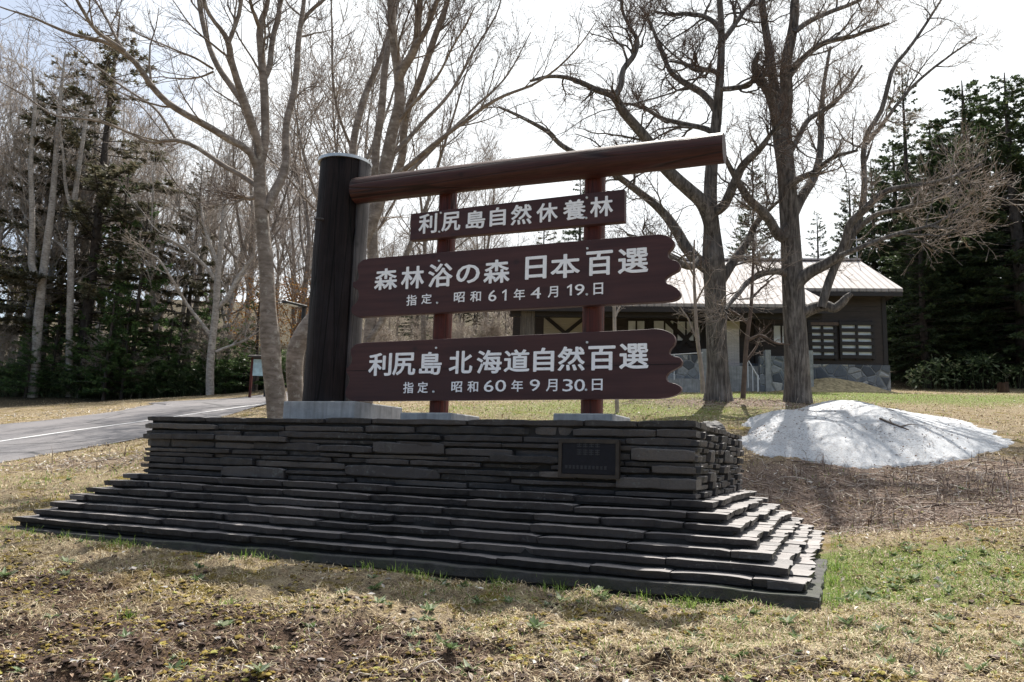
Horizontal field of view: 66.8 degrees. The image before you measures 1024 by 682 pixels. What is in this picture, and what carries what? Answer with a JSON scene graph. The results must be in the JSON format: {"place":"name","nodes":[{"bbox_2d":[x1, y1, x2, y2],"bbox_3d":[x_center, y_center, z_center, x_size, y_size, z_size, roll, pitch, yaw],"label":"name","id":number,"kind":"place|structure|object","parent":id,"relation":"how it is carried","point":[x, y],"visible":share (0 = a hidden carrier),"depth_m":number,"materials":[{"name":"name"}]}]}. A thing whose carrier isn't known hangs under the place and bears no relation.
{"place":"outdoors","nodes":[
{"label":"outdoors","id":0,"kind":"place"},
{"bbox_2d":[0,392,287,462],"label":"road","id":1,"kind":"structure","parent":0,"point":[35,445],"depth_m":20.39,"materials":[{"name":"asphalt"}]},
{"bbox_2d":[0,300,1023,681],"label":"ground","id":2,"kind":"structure","parent":0,"point":[268,590],"depth_m":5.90,"materials":[{"name":"plant"}]},
{"bbox_2d":[0,323,29,377],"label":"bare shrub","id":3,"kind":"object","parent":2,"relation":"on","point":[10,344],"visible":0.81,"depth_m":41.34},
{"bbox_2d":[0,63,44,287],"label":"bare tree","id":4,"kind":"object","parent":2,"relation":"on","point":[5,105],"visible":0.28,"depth_m":44.55,"materials":[{"name":"grey plant"}]},
{"bbox_2d":[0,324,57,397],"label":"fir tree","id":5,"kind":"object","parent":2,"relation":"on","point":[26,376],"visible":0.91,"depth_m":39.87,"materials":[{"name":"plant"}]},
{"bbox_2d":[0,45,64,397],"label":"pale tree","id":6,"kind":"object","parent":2,"relation":"on","point":[39,309],"visible":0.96,"depth_m":40.41,"materials":[{"name":"grey plant"}]},
{"bbox_2d":[9,303,81,395],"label":"fir tree","id":7,"kind":"object","parent":2,"relation":"on","point":[54,346],"visible":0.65,"depth_m":40.96,"materials":[{"name":"plant"}]},
{"bbox_2d":[0,41,95,208],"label":"bare tree","id":8,"kind":"object","parent":2,"relation":"on","point":[21,88],"visible":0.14,"depth_m":58.78,"materials":[{"name":"grey plant"}]},
{"bbox_2d":[2,31,103,362],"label":"bare tree","id":9,"kind":"object","parent":2,"relation":"on","point":[34,167],"visible":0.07,"depth_m":58.67,"materials":[{"name":"grey plant"}]},
{"bbox_2d":[0,93,112,372],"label":"bare tree","id":10,"kind":"object","parent":2,"relation":"on","point":[30,302],"visible":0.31,"depth_m":42.62,"materials":[{"name":"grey plant"}]},
{"bbox_2d":[0,52,113,392],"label":"fir tree","id":11,"kind":"object","parent":2,"relation":"on","point":[4,310],"visible":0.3,"depth_m":43.77,"materials":[{"name":"plant"}]},
{"bbox_2d":[0,0,127,365],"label":"bare tree","id":12,"kind":"object","parent":2,"relation":"on","point":[23,209],"visible":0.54,"depth_m":42.42,"materials":[{"name":"grey plant"}]},
{"bbox_2d":[35,106,94,396],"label":"pale tree","id":13,"kind":"object","parent":2,"relation":"on","point":[69,250],"visible":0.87,"depth_m":40.88,"materials":[{"name":"grey plant"}]},
{"bbox_2d":[0,15,135,365],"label":"bare tree","id":14,"kind":"object","parent":2,"relation":"on","point":[12,287],"visible":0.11,"depth_m":48.20,"materials":[{"name":"grey plant"}]},
{"bbox_2d":[0,9,143,289],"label":"bare tree","id":15,"kind":"object","parent":2,"relation":"on","point":[2,229],"visible":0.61,"depth_m":42.42,"materials":[{"name":"grey plant"}]},
{"bbox_2d":[39,312,104,397],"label":"fir tree","id":16,"kind":"object","parent":2,"relation":"on","point":[73,338],"visible":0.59,"depth_m":40.63,"materials":[{"name":"plant"}]},
{"bbox_2d":[0,139,147,395],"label":"budding tree","id":17,"kind":"object","parent":2,"relation":"on","point":[53,272],"visible":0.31,"depth_m":42.88,"materials":[{"name":"brown plant"}]},
{"bbox_2d":[17,66,174,327],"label":"bare tree","id":18,"kind":"object","parent":2,"relation":"on","point":[96,326],"visible":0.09,"depth_m":56.19,"materials":[{"name":"grey plant"}]},
{"bbox_2d":[24,43,168,365],"bbox_3d":[-29.674,-7.700,52.721,8.349,21.231,10.357,-4,-10,34],"label":"bare tree","id":19,"kind":"object","parent":2,"relation":"on","point":[101,281],"visible":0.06,"depth_m":53.27,"materials":[{"name":"grey plant"}]},
{"bbox_2d":[0,45,205,359],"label":"bare tree","id":20,"kind":"object","parent":2,"relation":"on","point":[76,152],"visible":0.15,"depth_m":45.90,"materials":[{"name":"grey plant"}]},
{"bbox_2d":[0,11,208,395],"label":"fir tree","id":21,"kind":"object","parent":2,"relation":"on","point":[107,193],"visible":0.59,"depth_m":42.34,"materials":[{"name":"plant"}]},
{"bbox_2d":[59,292,150,399],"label":"fir tree","id":22,"kind":"object","parent":2,"relation":"on","point":[106,362],"visible":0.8,"depth_m":39.56,"materials":[{"name":"plant"}]},
{"bbox_2d":[80,332,133,386],"bbox_3d":[-21.432,1.427,40.567,2.884,4.141,2.243,-3,-10,28],"label":"bare shrub","id":23,"kind":"object","parent":2,"relation":"on","point":[95,357],"visible":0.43,"depth_m":40.28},
{"bbox_2d":[38,27,179,356],"bbox_3d":[-29.803,-9.704,57.333,8.714,25.193,12.375,-6,-12,43],"label":"bare tree","id":24,"kind":"object","parent":2,"relation":"on","point":[123,116],"visible":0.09,"depth_m":56.86,"materials":[{"name":"grey plant"}]},
{"bbox_2d":[5,22,213,345],"bbox_3d":[-24.284,-8.339,44.856,11.561,23.967,10.332,4,-9,-13],"label":"bare tree","id":25,"kind":"object","parent":2,"relation":"on","point":[83,196],"visible":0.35,"depth_m":45.55,"materials":[{"name":"brown plant"}]},
{"bbox_2d":[67,162,158,378],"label":"fir tree","id":26,"kind":"object","parent":2,"relation":"on","point":[114,229],"visible":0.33,"depth_m":43.14,"materials":[{"name":"plant"}]},
{"bbox_2d":[56,179,178,345],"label":"budding tree","id":27,"kind":"object","parent":2,"relation":"on","point":[123,262],"visible":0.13,"depth_m":44.62,"materials":[{"name":"green plant"}]},
{"bbox_2d":[85,298,157,398],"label":"fir tree","id":28,"kind":"object","parent":2,"relation":"on","point":[126,348],"visible":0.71,"depth_m":40.03,"materials":[{"name":"plant"}]},
{"bbox_2d":[98,310,160,397],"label":"fir tree","id":29,"kind":"object","parent":2,"relation":"on","point":[141,354],"visible":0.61,"depth_m":40.36,"materials":[{"name":"plant"}]},
{"bbox_2d":[80,200,180,394],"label":"fir tree","id":30,"kind":"object","parent":2,"relation":"on","point":[110,346],"visible":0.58,"depth_m":41.46,"materials":[{"name":"plant"}]},
{"bbox_2d":[51,14,209,355],"bbox_3d":[-30.411,-11.792,59.995,10.386,30.028,14.750,0,-9,11],"label":"bare tree","id":31,"kind":"object","parent":2,"relation":"on","point":[180,83],"visible":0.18,"depth_m":61.87,"materials":[{"name":"grey plant"}]},
{"bbox_2d":[73,104,195,364],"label":"bare tree","id":32,"kind":"object","parent":2,"relation":"on","point":[162,249],"visible":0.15,"depth_m":54.64,"materials":[{"name":"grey plant"}]},
{"bbox_2d":[98,109,188,359],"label":"bare tree","id":33,"kind":"object","parent":2,"relation":"on","point":[154,195],"visible":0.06,"depth_m":57.33,"materials":[{"name":"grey plant"}]},
{"bbox_2d":[0,346,304,398],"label":"bamboo grass","id":34,"kind":"structure","parent":2,"relation":"on","point":[188,385],"depth_m":40.44,"materials":[{"name":"green plant"}]},
{"bbox_2d":[84,96,246,349],"bbox_3d":[-19.058,-5.134,41.460,8.184,16.551,8.938,3,-9,-7],"label":"bare tree","id":35,"kind":"object","parent":2,"relation":"on","point":[152,292],"visible":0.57,"depth_m":43.03,"materials":[{"name":"brown plant"}]},
{"bbox_2d":[137,315,198,396],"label":"fir tree","id":36,"kind":"object","parent":2,"relation":"on","point":[170,358],"visible":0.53,"depth_m":40.89,"materials":[{"name":"plant"}]},
{"bbox_2d":[0,0,353,418],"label":"grey barked tree","id":37,"kind":"object","parent":2,"relation":"on","point":[273,378],"visible":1,"depth_m":13.90,"materials":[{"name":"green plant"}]},
{"bbox_2d":[149,322,205,396],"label":"fir tree","id":38,"kind":"object","parent":2,"relation":"on","point":[179,354],"visible":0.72,"depth_m":40.77,"materials":[{"name":"plant"}]},
{"bbox_2d":[144,163,229,363],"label":"fir tree","id":39,"kind":"object","parent":2,"relation":"on","point":[191,286],"visible":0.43,"depth_m":44.12,"materials":[{"name":"plant"}]},
{"bbox_2d":[106,149,273,394],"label":"pale tree","id":40,"kind":"object","parent":2,"relation":"on","point":[218,305],"visible":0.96,"depth_m":38.40,"materials":[{"name":"grey plant"}]},
{"bbox_2d":[150,150,239,334],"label":"tree","id":41,"kind":"object","parent":2,"relation":"on","point":[183,308],"visible":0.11,"depth_m":50.52,"materials":[{"name":"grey plant"}]},
{"bbox_2d":[111,73,280,361],"bbox_3d":[-19.035,-6.468,47.637,9.921,20.567,8.866,4,-9,-13],"label":"bare tree","id":42,"kind":"object","parent":2,"relation":"on","point":[201,268],"visible":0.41,"depth_m":46.07,"materials":[{"name":"grey plant"}]},
{"bbox_2d":[171,290,241,394],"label":"fir tree","id":43,"kind":"object","parent":2,"relation":"on","point":[204,317],"visible":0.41,"depth_m":41.52,"materials":[{"name":"plant"}]},
{"bbox_2d":[176,323,249,395],"bbox_3d":[-15.747,1.121,40.982,4.276,4.672,2.590,2,-9,-2],"label":"bare shrub","id":44,"kind":"object","parent":2,"relation":"on","point":[194,344],"visible":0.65,"depth_m":40.92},
{"bbox_2d":[165,122,281,358],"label":"bare tree","id":45,"kind":"object","parent":2,"relation":"on","point":[234,259],"visible":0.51,"depth_m":44.91,"materials":[{"name":"brown plant"}]},
{"bbox_2d":[214,351,242,393],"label":"fir tree","id":46,"kind":"object","parent":2,"relation":"on","point":[216,389],"visible":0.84,"depth_m":40.45,"materials":[{"name":"plant"}]},
{"bbox_2d":[158,115,310,353],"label":"bare tree","id":47,"kind":"object","parent":2,"relation":"on","point":[235,294],"visible":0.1,"depth_m":57.62,"materials":[{"name":"brown plant"}]},
{"bbox_2d":[143,3,349,389],"bbox_3d":[-14.363,-7.665,44.941,10.612,22.639,10.060,2,-9,-4],"label":"bare tree","id":48,"kind":"object","parent":2,"relation":"on","point":[234,166],"visible":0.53,"depth_m":44.37,"materials":[{"name":"brown plant"}]},
{"bbox_2d":[174,117,320,362],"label":"bare tree","id":49,"kind":"object","parent":2,"relation":"on","point":[210,283],"visible":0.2,"depth_m":51.09,"materials":[{"name":"grey plant"}]},
{"bbox_2d":[189,124,312,295],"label":"bare tree","id":50,"kind":"object","parent":2,"relation":"on","point":[271,213],"visible":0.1,"depth_m":57.94,"materials":[{"name":"brown plant"}]},
{"bbox_2d":[217,291,285,390],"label":"fir tree","id":51,"kind":"object","parent":2,"relation":"on","point":[254,381],"visible":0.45,"depth_m":40.39,"materials":[{"name":"plant"}]},
{"bbox_2d":[247,355,264,396],"bbox_3d":[-11.257,1.658,34.492,0.909,2.114,0.730,2,-9,1],"label":"notice board","id":52,"kind":"object","parent":2,"relation":"on","point":[256,366],"visible":0.47,"depth_m":34.50,"materials":[{"name":"paint"}]},
{"bbox_2d":[221,196,299,390],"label":"bare tree","id":53,"kind":"object","parent":2,"relation":"on","point":[251,287],"visible":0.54,"depth_m":41.07,"materials":[{"name":"brown plant"}]},
{"bbox_2d":[244,103,318,324],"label":"bare tree","id":54,"kind":"object","parent":2,"relation":"on","point":[312,233],"visible":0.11,"depth_m":55.48,"materials":[{"name":"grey plant"}]},
{"bbox_2d":[233,124,344,325],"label":"bare tree","id":55,"kind":"object","parent":2,"relation":"on","point":[279,267],"visible":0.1,"depth_m":63.62,"materials":[{"name":"grey plant"}]},
{"bbox_2d":[271,198,314,376],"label":"tree","id":56,"kind":"object","parent":2,"relation":"on","point":[292,288],"visible":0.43,"depth_m":42.65,"materials":[{"name":"brown plant"}]},
{"bbox_2d":[266,153,319,338],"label":"bare tree","id":57,"kind":"object","parent":2,"relation":"on","point":[290,255],"visible":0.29,"depth_m":51.62,"materials":[{"name":"grey plant"}]},
{"bbox_2d":[245,16,423,324],"bbox_3d":[-10.701,-7.741,44.549,9.956,22.342,10.681,6,-10,-27],"label":"bare tree","id":58,"kind":"object","parent":2,"relation":"on","point":[299,179],"visible":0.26,"depth_m":44.52,"materials":[{"name":"grey plant"}]},
{"bbox_2d":[224,0,450,258],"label":"bare tree","id":59,"kind":"object","parent":2,"relation":"on","point":[312,112],"visible":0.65,"depth_m":26.66,"materials":[{"name":"brown plant"}]},
{"bbox_2d":[222,0,489,257],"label":"bare tree","id":60,"kind":"object","parent":2,"relation":"on","point":[384,220],"visible":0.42,"depth_m":32.08,"materials":[{"name":"brown plant"}]},
{"bbox_2d":[266,0,504,403],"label":"multi stem tree","id":61,"kind":"object","parent":2,"relation":"on","point":[372,327],"visible":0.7,"depth_m":16.66,"materials":[{"name":"brown plant"}]},
{"bbox_2d":[376,316,411,341],"bbox_3d":[-7.540,-0.033,45.636,2.493,4.601,3.204,-6,-12,43],"label":"bare shrub","id":62,"kind":"object","parent":2,"relation":"on","point":[397,318],"visible":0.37,"depth_m":45.84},
{"bbox_2d":[1,401,827,610],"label":"stone plinth","id":63,"kind":"structure","parent":2,"relation":"on","point":[621,505],"depth_m":6.99,"materials":[{"name":"stone"}]},
{"bbox_2d":[302,132,725,413],"bbox_3d":[-0.172,-0.754,8.725,5.044,3.192,0.764,-2,-9,23],"label":"wooden sign","id":64,"kind":"object","parent":63,"relation":"on","point":[592,365],"visible":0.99,"depth_m":8.52,"materials":[{"name":"wood"}]},
{"bbox_2d":[0,519,862,609],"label":"kerb grass","id":65,"kind":"structure","parent":2,"relation":"on","point":[829,566],"depth_m":6.11,"materials":[{"name":"plant"}]},
{"bbox_2d":[0,233,887,341],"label":"wood","id":66,"kind":"object","parent":2,"relation":"on","point":[498,312],"visible":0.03,"depth_m":68.69,"materials":[{"name":"plant"}]},
{"bbox_2d":[378,68,529,339],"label":"bare tree","id":67,"kind":"object","parent":2,"relation":"on","point":[423,317],"visible":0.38,"depth_m":35.45,"materials":[{"name":"grey plant"}]},
{"bbox_2d":[286,0,633,400],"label":"leaning tree","id":68,"kind":"object","parent":2,"relation":"on","point":[296,348],"visible":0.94,"depth_m":14.61,"materials":[{"name":"brown plant"}]},
{"bbox_2d":[404,120,528,333],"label":"bare tree","id":69,"kind":"object","parent":2,"relation":"on","point":[492,202],"visible":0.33,"depth_m":41.32,"materials":[{"name":"grey plant"}]},
{"bbox_2d":[468,312,512,336],"bbox_3d":[-1.108,0.239,39.698,2.893,4.154,2.250,-1,-9,19],"label":"bare shrub","id":70,"kind":"object","parent":2,"relation":"on","point":[501,321],"visible":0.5,"depth_m":39.53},
{"bbox_2d":[19,556,984,681],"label":"pebbles","id":71,"kind":"object","parent":2,"relation":"on","point":[617,608],"visible":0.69,"depth_m":4.85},
{"bbox_2d":[0,517,1022,681],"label":"twig litter","id":72,"kind":"object","parent":2,"relation":"on","point":[438,664],"visible":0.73,"depth_m":4.32,"materials":[{"name":"wood"}]},
{"bbox_2d":[0,507,1023,681],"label":"soil crumbs","id":73,"kind":"object","parent":2,"relation":"on","point":[328,658],"visible":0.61,"depth_m":4.34,"materials":[{"name":"soil"}]},
{"bbox_2d":[0,492,1023,681],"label":"moss tufts","id":74,"kind":"object","parent":2,"relation":"on","point":[894,677],"visible":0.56,"depth_m":4.71,"materials":[{"name":"plant"}]},
{"bbox_2d":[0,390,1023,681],"bbox_3d":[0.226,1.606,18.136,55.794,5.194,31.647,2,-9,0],"label":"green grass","id":75,"kind":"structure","parent":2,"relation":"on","point":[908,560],"depth_m":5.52,"materials":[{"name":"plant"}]},
{"bbox_2d":[0,477,1023,681],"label":"weed rosettes","id":76,"kind":"object","parent":2,"relation":"on","point":[534,622],"visible":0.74,"depth_m":4.83,"materials":[{"name":"green plant"}]},
{"bbox_2d":[0,397,1023,681],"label":"leaf litter","id":77,"kind":"object","parent":2,"relation":"on","point":[598,651],"visible":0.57,"depth_m":4.88,"materials":[{"name":"brown plant"}]},
{"bbox_2d":[0,381,1023,455],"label":"dead grass","id":78,"kind":"structure","parent":2,"relation":"on","point":[524,403],"depth_m":20.85,"materials":[{"name":"plant"}]},
{"bbox_2d":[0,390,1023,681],"bbox_3d":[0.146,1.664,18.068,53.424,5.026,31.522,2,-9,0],"label":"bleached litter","id":79,"kind":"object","parent":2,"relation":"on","point":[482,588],"visible":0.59,"depth_m":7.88,"materials":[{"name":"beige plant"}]},
{"bbox_2d":[1,398,1023,536],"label":"brushwood","id":80,"kind":"object","parent":2,"relation":"on","point":[977,513],"visible":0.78,"depth_m":10.94,"materials":[{"name":"plant"}]},
{"bbox_2d":[52,392,1023,532],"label":"dead stalks","id":81,"kind":"object","parent":2,"relation":"on","point":[944,489],"visible":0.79,"depth_m":10.77,"materials":[{"name":"plant"}]},
{"bbox_2d":[458,0,841,401],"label":"oak tree","id":82,"kind":"object","parent":2,"relation":"on","point":[717,383],"visible":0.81,"depth_m":19.71,"materials":[{"name":"brown plant"}]},
{"bbox_2d":[671,240,725,392],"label":"sapling","id":83,"kind":"object","parent":2,"relation":"on","point":[699,354],"visible":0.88,"depth_m":18.56,"materials":[{"name":"plant"}]},
{"bbox_2d":[510,236,902,392],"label":"park building","id":84,"kind":"structure","parent":2,"relation":"on","point":[848,341],"depth_m":30.32,"materials":[{"name":"wood"}]},
{"bbox_2d":[676,320,699,341],"bbox_3d":[7.155,-0.392,31.172,1.126,0.891,0.105,1,-9,6],"label":"window","id":85,"kind":"structure","parent":84,"relation":"in","point":[684,323],"depth_m":31.17,"materials":[{"name":"beige glass"}]},
{"bbox_2d":[808,321,837,359],"bbox_3d":[12.199,-0.003,30.514,1.075,1.524,0.180,1,-9,6],"label":"window","id":86,"kind":"structure","parent":84,"relation":"in","point":[824,337],"depth_m":30.45,"materials":[{"name":"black glass"}]},
{"bbox_2d":[839,320,875,359],"bbox_3d":[13.491,-0.025,30.374,1.317,1.557,0.180,1,-9,6],"label":"window","id":87,"kind":"structure","parent":84,"relation":"in","point":[856,339],"depth_m":30.33,"materials":[{"name":"white glass"}]},
{"bbox_2d":[731,145,777,257],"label":"spruce tree","id":88,"kind":"object","parent":2,"relation":"on","point":[745,235],"visible":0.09,"depth_m":48.14,"materials":[{"name":"green plant"}]},
{"bbox_2d":[720,240,789,398],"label":"sapling","id":89,"kind":"object","parent":2,"relation":"on","point":[746,357],"visible":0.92,"depth_m":19.17,"materials":[{"name":"plant"}]},
{"bbox_2d":[806,211,833,257],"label":"spruce tree","id":90,"kind":"object","parent":2,"relation":"on","point":[817,238],"visible":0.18,"depth_m":49.90,"materials":[{"name":"green plant"}]},
{"bbox_2d":[772,378,896,392],"bbox_3d":[11.774,1.737,28.738,5.200,0.799,2.800,1,-9,6],"label":"earth mound","id":91,"kind":"object","parent":2,"relation":"on","point":[830,385],"visible":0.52,"depth_m":28.00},
{"bbox_2d":[664,0,1023,403],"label":"oak tree","id":92,"kind":"object","parent":2,"relation":"on","point":[797,311],"visible":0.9,"depth_m":19.92,"materials":[{"name":"brown plant"}]},
{"bbox_2d":[829,176,880,266],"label":"spruce tree","id":93,"kind":"object","parent":2,"relation":"on","point":[844,210],"visible":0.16,"depth_m":48.10,"materials":[{"name":"green plant"}]},
{"bbox_2d":[739,400,1013,469],"bbox_3d":[7.123,1.915,15.414,5.390,1.771,7.370,-2,-9,23],"label":"snow heap","id":94,"kind":"object","parent":2,"relation":"on","point":[855,447],"visible":0.8,"depth_m":13.72,"materials":[{"name":"snow"}]},
{"bbox_2d":[740,399,999,465],"bbox_3d":[7.153,1.772,15.454,4.872,1.482,7.044,-2,-9,23],"label":"snow debris","id":95,"kind":"object","parent":94,"relation":"on","point":[871,424],"visible":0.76,"depth_m":14.37,"materials":[{"name":"brown plant"}]},
{"bbox_2d":[846,160,908,362],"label":"spruce tree","id":96,"kind":"object","parent":2,"relation":"on","point":[873,223],"visible":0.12,"depth_m":44.57,"materials":[{"name":"green plant"}]},
{"bbox_2d":[855,142,968,379],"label":"spruce tree","id":97,"kind":"object","parent":2,"relation":"on","point":[885,166],"visible":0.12,"depth_m":45.80,"materials":[{"name":"green plant"}]},
{"bbox_2d":[855,68,975,383],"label":"spruce tree","id":98,"kind":"object","parent":2,"relation":"on","point":[892,203],"visible":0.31,"depth_m":42.93,"materials":[{"name":"green plant"}]},
{"bbox_2d":[879,177,986,387],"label":"spruce tree","id":99,"kind":"object","parent":2,"relation":"on","point":[923,350],"visible":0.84,"depth_m":37.75,"materials":[{"name":"green plant"}]},
{"bbox_2d":[877,123,992,377],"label":"spruce tree","id":100,"kind":"object","parent":2,"relation":"on","point":[929,133],"visible":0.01,"depth_m":48.36,"materials":[{"name":"green plant"}]},
{"bbox_2d":[888,79,1023,385],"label":"spruce tree","id":101,"kind":"object","parent":2,"relation":"on","point":[971,114],"visible":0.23,"depth_m":41.71,"materials":[{"name":"green plant"}]},
{"bbox_2d":[903,349,1023,390],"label":"undergrowth","id":102,"kind":"object","parent":2,"relation":"on","point":[937,367],"visible":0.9,"depth_m":34.39,"materials":[{"name":"green plant"}]},
{"bbox_2d":[922,72,1023,388],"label":"spruce tree","id":103,"kind":"object","parent":2,"relation":"on","point":[1014,255],"visible":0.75,"depth_m":37.34,"materials":[{"name":"green plant"}]},
{"bbox_2d":[926,96,1023,379],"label":"spruce tree","id":104,"kind":"object","parent":2,"relation":"on","point":[965,287],"visible":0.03,"depth_m":45.00,"materials":[{"name":"green plant"}]},
{"bbox_2d":[972,102,1023,382],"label":"spruce tree","id":105,"kind":"object","parent":2,"relation":"on","point":[1008,233],"visible":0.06,"depth_m":40.07,"materials":[{"name":"green plant"}]},
{"bbox_2d":[0,0,1023,316],"label":"sky","id":106,"kind":"structure","parent":0,"point":[518,143],"materials":[{"name":"white"}]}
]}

